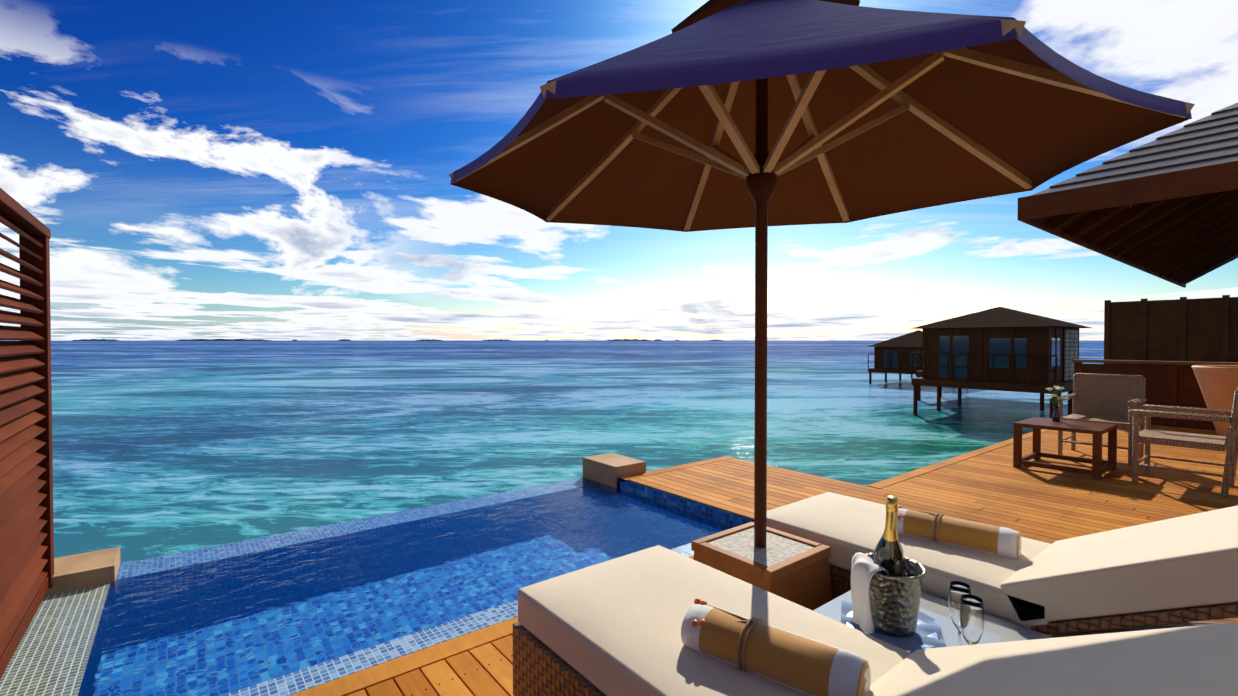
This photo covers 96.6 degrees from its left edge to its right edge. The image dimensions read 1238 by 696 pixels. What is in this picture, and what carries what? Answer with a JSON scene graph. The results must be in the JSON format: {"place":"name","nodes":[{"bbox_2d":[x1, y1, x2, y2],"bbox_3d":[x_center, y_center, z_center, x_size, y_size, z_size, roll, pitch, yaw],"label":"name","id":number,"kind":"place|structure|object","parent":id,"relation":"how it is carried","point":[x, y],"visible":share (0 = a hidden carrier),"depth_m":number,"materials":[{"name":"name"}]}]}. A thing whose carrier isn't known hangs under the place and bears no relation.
{"place":"outdoors","nodes":[
{"label":"outdoors","id":0,"kind":"place"},
{"bbox_2d":[0,583,109,695],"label":"grate","id":1,"kind":"object","parent":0,"point":[50,657],"visible":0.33,"depth_m":2.48,"materials":[{"name":"white plastic"}]},
{"bbox_2d":[45,453,645,595],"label":"wooden pool caps","id":2,"kind":"object","parent":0,"point":[84,570],"visible":0.54,"depth_m":3.25,"materials":[{"name":"brown wood"}]},
{"bbox_2d":[51,340,1103,563],"bbox_3d":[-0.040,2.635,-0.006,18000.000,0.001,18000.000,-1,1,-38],"label":"sea","id":3,"kind":"structure","parent":0,"point":[161,448],"depth_m":17.89,"materials":[{"name":"liquid"}]},
{"bbox_2d":[72,339,723,340],"bbox_3d":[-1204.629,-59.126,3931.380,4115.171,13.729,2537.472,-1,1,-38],"label":"distant islands","id":4,"kind":"object","parent":3,"relation":"on","point":[345,340],"visible":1,"depth_m":3643.22,"materials":[{"name":"grey"}]},
{"bbox_2d":[222,543,693,695],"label":"pool edge tiles","id":5,"kind":"object","parent":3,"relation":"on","point":[317,674],"visible":0.05,"depth_m":2.26,"materials":[{"name":"blue tile"}]},
{"bbox_2d":[868,347,921,383],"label":"villa walls","id":6,"kind":"structure","parent":3,"relation":"on","point":[903,362],"depth_m":32.39,"materials":[{"name":"brown wood"}]},
{"bbox_2d":[867,330,922,346],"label":"bungalow roof","id":7,"kind":"structure","parent":6,"relation":"on","point":[913,339],"depth_m":32.56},
{"bbox_2d":[868,353,921,369],"bbox_3d":[16.407,0.790,31.872,0.060,0.900,4.140,-1,1,-38],"label":"deck railing","id":8,"kind":"object","parent":6,"relation":"attached to","point":[887,361],"visible":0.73,"depth_m":32.17,"materials":[{"name":"brown wood"}]},
{"bbox_2d":[883,350,919,367],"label":"windows","id":9,"kind":"structure","parent":6,"relation":"in","point":[893,358],"depth_m":32.54,"materials":[{"name":"glass"}]},
{"bbox_2d":[916,370,1060,410],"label":"stilts","id":10,"kind":"object","parent":3,"relation":"on","point":[918,374],"visible":0.04,"depth_m":23.95,"materials":[{"name":"brown wood"}]},
{"bbox_2d":[915,350,921,370],"bbox_3d":[14.422,0.574,22.310,0.060,0.900,4.640,-1,1,-38],"label":"villa railing","id":11,"kind":"object","parent":10,"relation":"attached to","point":[916,359],"visible":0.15,"depth_m":24.10,"materials":[{"name":"brown wood"}]},
{"bbox_2d":[911,326,1078,417],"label":"villa walls","id":12,"kind":"structure","parent":3,"relation":"on","point":[1038,340],"depth_m":17.68,"materials":[{"name":"brown wood"}]},
{"bbox_2d":[911,353,1056,385],"bbox_3d":[11.595,0.636,17.830,0.060,0.900,4.140,-1,1,-38],"label":"deck railing","id":13,"kind":"object","parent":12,"relation":"attached to","point":[987,368],"visible":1,"depth_m":17.59,"materials":[{"name":"brown wood"}]},
{"bbox_2d":[939,336,1059,378],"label":"windows","id":14,"kind":"structure","parent":12,"relation":"in","point":[997,345],"depth_m":17.72,"materials":[{"name":"blue glass"}]},
{"bbox_2d":[910,307,1090,328],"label":"bungalow roof","id":15,"kind":"structure","parent":12,"relation":"on","point":[1000,317],"depth_m":18.14,"materials":[{"name":"brown wood"}]},
{"bbox_2d":[1064,330,1077,380],"bbox_3d":[14.890,0.227,18.146,1.520,1.629,0.025,-1,1,-38],"label":"lattice screen","id":16,"kind":"object","parent":12,"relation":"attached to","point":[1070,335],"visible":0.85,"depth_m":18.01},
{"bbox_2d":[1104,295,1237,365],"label":"neighbour fence","id":17,"kind":"object","parent":3,"relation":"on","point":[1193,330],"visible":0.6,"depth_m":12.02,"materials":[{"name":"brown wood"}]},
{"bbox_3d":[4.786,3.256,3.229,12.610,3.968,9.048,-1,1,-38],"label":"deck substructure","id":18,"kind":"object","parent":3,"relation":"on","visible":0},
{"bbox_2d":[0,188,53,678],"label":"screen frame","id":19,"kind":"object","parent":18,"relation":"on","point":[16,214],"visible":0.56,"depth_m":2.93,"materials":[{"name":"brown wood"}]},
{"bbox_2d":[0,216,47,655],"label":"screen slats","id":20,"kind":"object","parent":19,"relation":"attached to","point":[23,574],"visible":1,"depth_m":2.54,"materials":[{"name":"brown wood"}]},
{"bbox_2d":[289,424,1237,695],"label":"deck planks","id":21,"kind":"object","parent":18,"relation":"on","point":[989,484],"visible":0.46,"depth_m":4.57,"materials":[{"name":"brown wood"}]},
{"bbox_2d":[513,622,605,695],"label":"wicker lounger","id":22,"kind":"object","parent":21,"relation":"on","point":[540,668],"visible":0.19,"depth_m":1.79,"materials":[{"name":"brown wicker"}]},
{"bbox_2d":[518,545,1237,695],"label":"lounger cushion","id":23,"kind":"object","parent":22,"relation":"on","point":[612,627],"visible":0.98,"depth_m":1.44,"materials":[{"name":"beige fabric"}]},
{"bbox_2d":[681,604,870,695],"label":"towel","id":24,"kind":"object","parent":23,"relation":"on","point":[803,664],"visible":0.96,"depth_m":1.37,"materials":[{"name":"brown fabric"}]},
{"bbox_2d":[691,598,706,627],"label":"beads","id":25,"kind":"object","parent":24,"relation":"attached to","point":[702,622],"visible":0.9,"depth_m":1.50},
{"bbox_2d":[706,604,764,671],"bbox_3d":[0.312,0.783,1.518,0.154,0.122,0.194,-1,1,-38],"label":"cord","id":26,"kind":"object","parent":24,"relation":"attached to","point":[747,621],"visible":0.65,"depth_m":1.43,"materials":[{"name":"brown leather"}]},
{"bbox_2d":[691,522,832,610],"bbox_3d":[0.617,1.053,2.410,0.469,0.397,0.469,-1,1,-38],"label":"umbrella base box","id":27,"kind":"object","parent":21,"relation":"on","point":[803,579],"visible":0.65,"depth_m":2.28,"materials":[{"name":"brown wood"}]},
{"bbox_2d":[707,527,814,566],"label":"umbrella base gravel","id":28,"kind":"structure","parent":27,"relation":"in","point":[777,549],"depth_m":2.38,"materials":[{"name":"white gravel"}]},
{"bbox_2d":[829,564,1237,637],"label":"wicker lounger","id":29,"kind":"object","parent":21,"relation":"on","point":[1146,620],"visible":0.06,"depth_m":1.73,"materials":[{"name":"brown wicker"}]},
{"bbox_2d":[767,492,1237,635],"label":"lounger cushion","id":30,"kind":"object","parent":29,"relation":"on","point":[1191,560],"visible":0.75,"depth_m":1.89,"materials":[{"name":"beige fabric"}]},
{"bbox_2d":[897,508,1021,558],"bbox_3d":[1.406,0.774,2.330,0.142,0.111,0.472,-1,1,-48],"label":"towel","id":31,"kind":"object","parent":30,"relation":"on","point":[992,539],"visible":0.75,"depth_m":2.25,"materials":[{"name":"brown fabric"}]},
{"bbox_2d":[897,506,906,518],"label":"towel beads","id":32,"kind":"object","parent":31,"relation":"attached to","point":[900,517],"visible":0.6,"depth_m":2.41},
{"bbox_2d":[903,508,943,542],"bbox_3d":[1.326,0.771,2.417,0.155,0.122,0.189,-1,1,-38],"label":"cord","id":33,"kind":"object","parent":31,"relation":"attached to","point":[934,514],"visible":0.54,"depth_m":2.32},
{"bbox_2d":[1013,417,1116,479],"bbox_3d":[4.478,0.983,5.539,0.680,0.450,0.680,-1,1,-38],"label":"coffee table","id":34,"kind":"object","parent":21,"relation":"on","point":[1095,429],"visible":1,"depth_m":5.47,"materials":[{"name":"brown wood"}]},
{"bbox_2d":[1052,406,1059,421],"bbox_3d":[4.509,0.675,5.688,0.066,0.160,0.066,-1,1,-38],"label":"flower vase","id":35,"kind":"object","parent":34,"relation":"on","point":[1055,417],"visible":1,"depth_m":5.67,"materials":[{"name":"black"}]},
{"bbox_2d":[1048,390,1064,405],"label":"flower leaves","id":36,"kind":"object","parent":35,"relation":"on","point":[1055,403],"visible":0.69,"depth_m":5.67,"materials":[{"name":"green plant"}]},
{"bbox_2d":[1046,386,1069,399],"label":"flowers","id":37,"kind":"object","parent":36,"relation":"on","point":[1056,388],"visible":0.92,"depth_m":5.65,"materials":[{"name":"beige plant"}]},
{"bbox_2d":[1058,373,1145,465],"bbox_3d":[5.309,0.750,6.069,0.686,0.903,0.650,-1,1,-38],"label":"armchair","id":38,"kind":"object","parent":21,"relation":"on","point":[1116,397],"visible":0.83,"depth_m":6.16,"materials":[{"name":"beige wicker"}]},
{"bbox_2d":[1074,362,1214,429],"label":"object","id":39,"kind":"object","parent":21,"relation":"on","point":[1173,385],"depth_m":8.23,"materials":[{"name":"brown wood"}]},
{"bbox_2d":[1072,359,1237,364],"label":"wall cap","id":40,"kind":"object","parent":39,"relation":"on","point":[1157,362],"visible":1,"depth_m":8.29,"materials":[{"name":"brown wood"}]},
{"bbox_2d":[1129,388,1237,496],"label":"armchair","id":41,"kind":"object","parent":21,"relation":"on","point":[1148,436],"visible":1,"depth_m":4.85,"materials":[{"name":"beige wicker"}]},
{"bbox_2d":[1191,365,1237,435],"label":"terracotta planter","id":42,"kind":"object","parent":21,"relation":"on","point":[1218,384],"visible":0.77,"depth_m":7.03,"materials":[{"name":"orange ceramic"}]},
{"bbox_3d":[1.036,1.101,1.786,0.520,0.318,0.660,-1,1,-38],"label":"side table","id":43,"kind":"object","parent":21,"relation":"on","visible":0},
{"bbox_2d":[845,611,939,651],"bbox_3d":[0.890,0.922,1.807,0.280,0.014,0.280,-1,1,-38],"label":"bucket plate","id":44,"kind":"object","parent":43,"relation":"on","point":[919,621],"visible":0.15,"depth_m":1.77,"materials":[{"name":"white ceramic"}]},
{"bbox_2d":[841,600,945,652],"bbox_3d":[0.890,0.918,1.807,0.300,0.028,0.300,0,1,23],"label":"cloth napkin","id":45,"kind":"object","parent":43,"relation":"on","point":[918,638],"visible":0.42,"depth_m":1.76,"materials":[{"name":"fabric"}]},
{"bbox_2d":[866,553,925,636],"bbox_3d":[0.890,0.809,1.806,0.204,0.202,0.204,-1,1,-38],"label":"ice bucket","id":46,"kind":"object","parent":45,"relation":"on","point":[895,612],"visible":0.85,"depth_m":1.73,"materials":[{"name":"silver metal"}]},
{"bbox_2d":[851,552,888,633],"bbox_3d":[0.809,0.801,1.804,0.129,0.219,0.128,-1,1,-38],"label":"white napkin","id":47,"kind":"object","parent":46,"relation":"hanging from","point":[865,568],"visible":0.83,"depth_m":1.78,"materials":[{"name":"fabric"}]},
{"bbox_2d":[874,527,903,564],"bbox_3d":[0.888,0.708,1.819,0.088,0.278,0.142,0,1,19],"label":"champagne bottle","id":48,"kind":"object","parent":46,"relation":"in","point":[889,552],"visible":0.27,"depth_m":1.76,"materials":[{"name":"green glass"}]},
{"bbox_2d":[874,551,903,575],"bbox_3d":[0.885,0.715,1.811,0.089,0.107,0.111,0,1,19],"label":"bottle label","id":49,"kind":"object","parent":48,"relation":"attached to","point":[897,570],"visible":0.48,"depth_m":1.77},
{"bbox_2d":[882,496,898,541],"bbox_3d":[0.867,0.541,1.756,0.047,0.150,0.083,0,1,18],"label":"bottle foil","id":50,"kind":"object","parent":48,"relation":"on","point":[890,529],"visible":1,"depth_m":1.74,"materials":[{"name":"gold metal"}]},
{"bbox_2d":[886,566,914,596],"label":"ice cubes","id":51,"kind":"object","parent":46,"relation":"in","point":[904,574],"visible":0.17,"depth_m":1.77,"materials":[{"name":"clear ice"}]},
{"bbox_2d":[948,581,983,645],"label":"champagne glasses","id":52,"kind":"object","parent":43,"relation":"on","point":[966,609],"visible":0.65,"depth_m":1.55,"materials":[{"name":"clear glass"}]},
{"bbox_2d":[0,0,1237,340],"label":"sky","id":53,"kind":"structure","parent":0,"point":[194,169],"materials":[{"name":"blue"}]},
{"bbox_2d":[617,477,753,526],"bbox_3d":[-1.065,1.544,3.667,3.520,0.620,2.150,-1,1,-38],"label":"pool edge","id":54,"kind":"object","parent":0,"point":[715,514],"depth_m":4.47,"materials":[{"name":"blue tile"}]},
{"bbox_2d":[78,477,733,695],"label":"swimming pool","id":55,"kind":"structure","parent":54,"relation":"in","point":[220,620],"depth_m":3.18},
{"bbox_2d":[746,78,776,547],"bbox_3d":[0.617,-0.413,2.389,0.132,2.590,0.132,-1,1,-38],"label":"umbrella pole","id":56,"kind":"object","parent":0,"point":[761,185],"visible":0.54,"depth_m":2.37,"materials":[{"name":"brown wood"}]},
{"bbox_2d":[450,0,1191,231],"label":"umbrella canopy","id":57,"kind":"object","parent":56,"relation":"attached to","point":[1038,133],"visible":0.88,"depth_m":2.40,"materials":[{"name":"fabric"}]},
{"bbox_2d":[449,0,1194,229],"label":"umbrella ribs","id":58,"kind":"object","parent":56,"relation":"attached to","point":[716,155],"visible":0.48,"depth_m":2.32,"materials":[{"name":"brown wood"}]},
{"bbox_2d":[813,590,1054,646],"bbox_3d":[1.036,0.935,1.783,0.560,0.010,0.700,-1,1,-38],"label":"side table top","id":59,"kind":"object","parent":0,"point":[996,630],"visible":0.06,"depth_m":1.86,"materials":[{"name":"white"}]},
{"bbox_2d":[1017,161,1237,287],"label":"roof fascia","id":60,"kind":"structure","parent":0,"point":[1220,177],"depth_m":3.92,"materials":[{"name":"brown wood"}]},
{"bbox_2d":[1030,103,1237,195],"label":"villa roof shingles","id":61,"kind":"object","parent":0,"point":[1212,139],"visible":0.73,"depth_m":4.02,"materials":[{"name":"grey wood"}]},
{"bbox_2d":[1037,189,1237,283],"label":"roof soffit","id":62,"kind":"structure","parent":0,"point":[1185,240],"depth_m":6.15,"materials":[{"name":"brown wood"}]}
]}

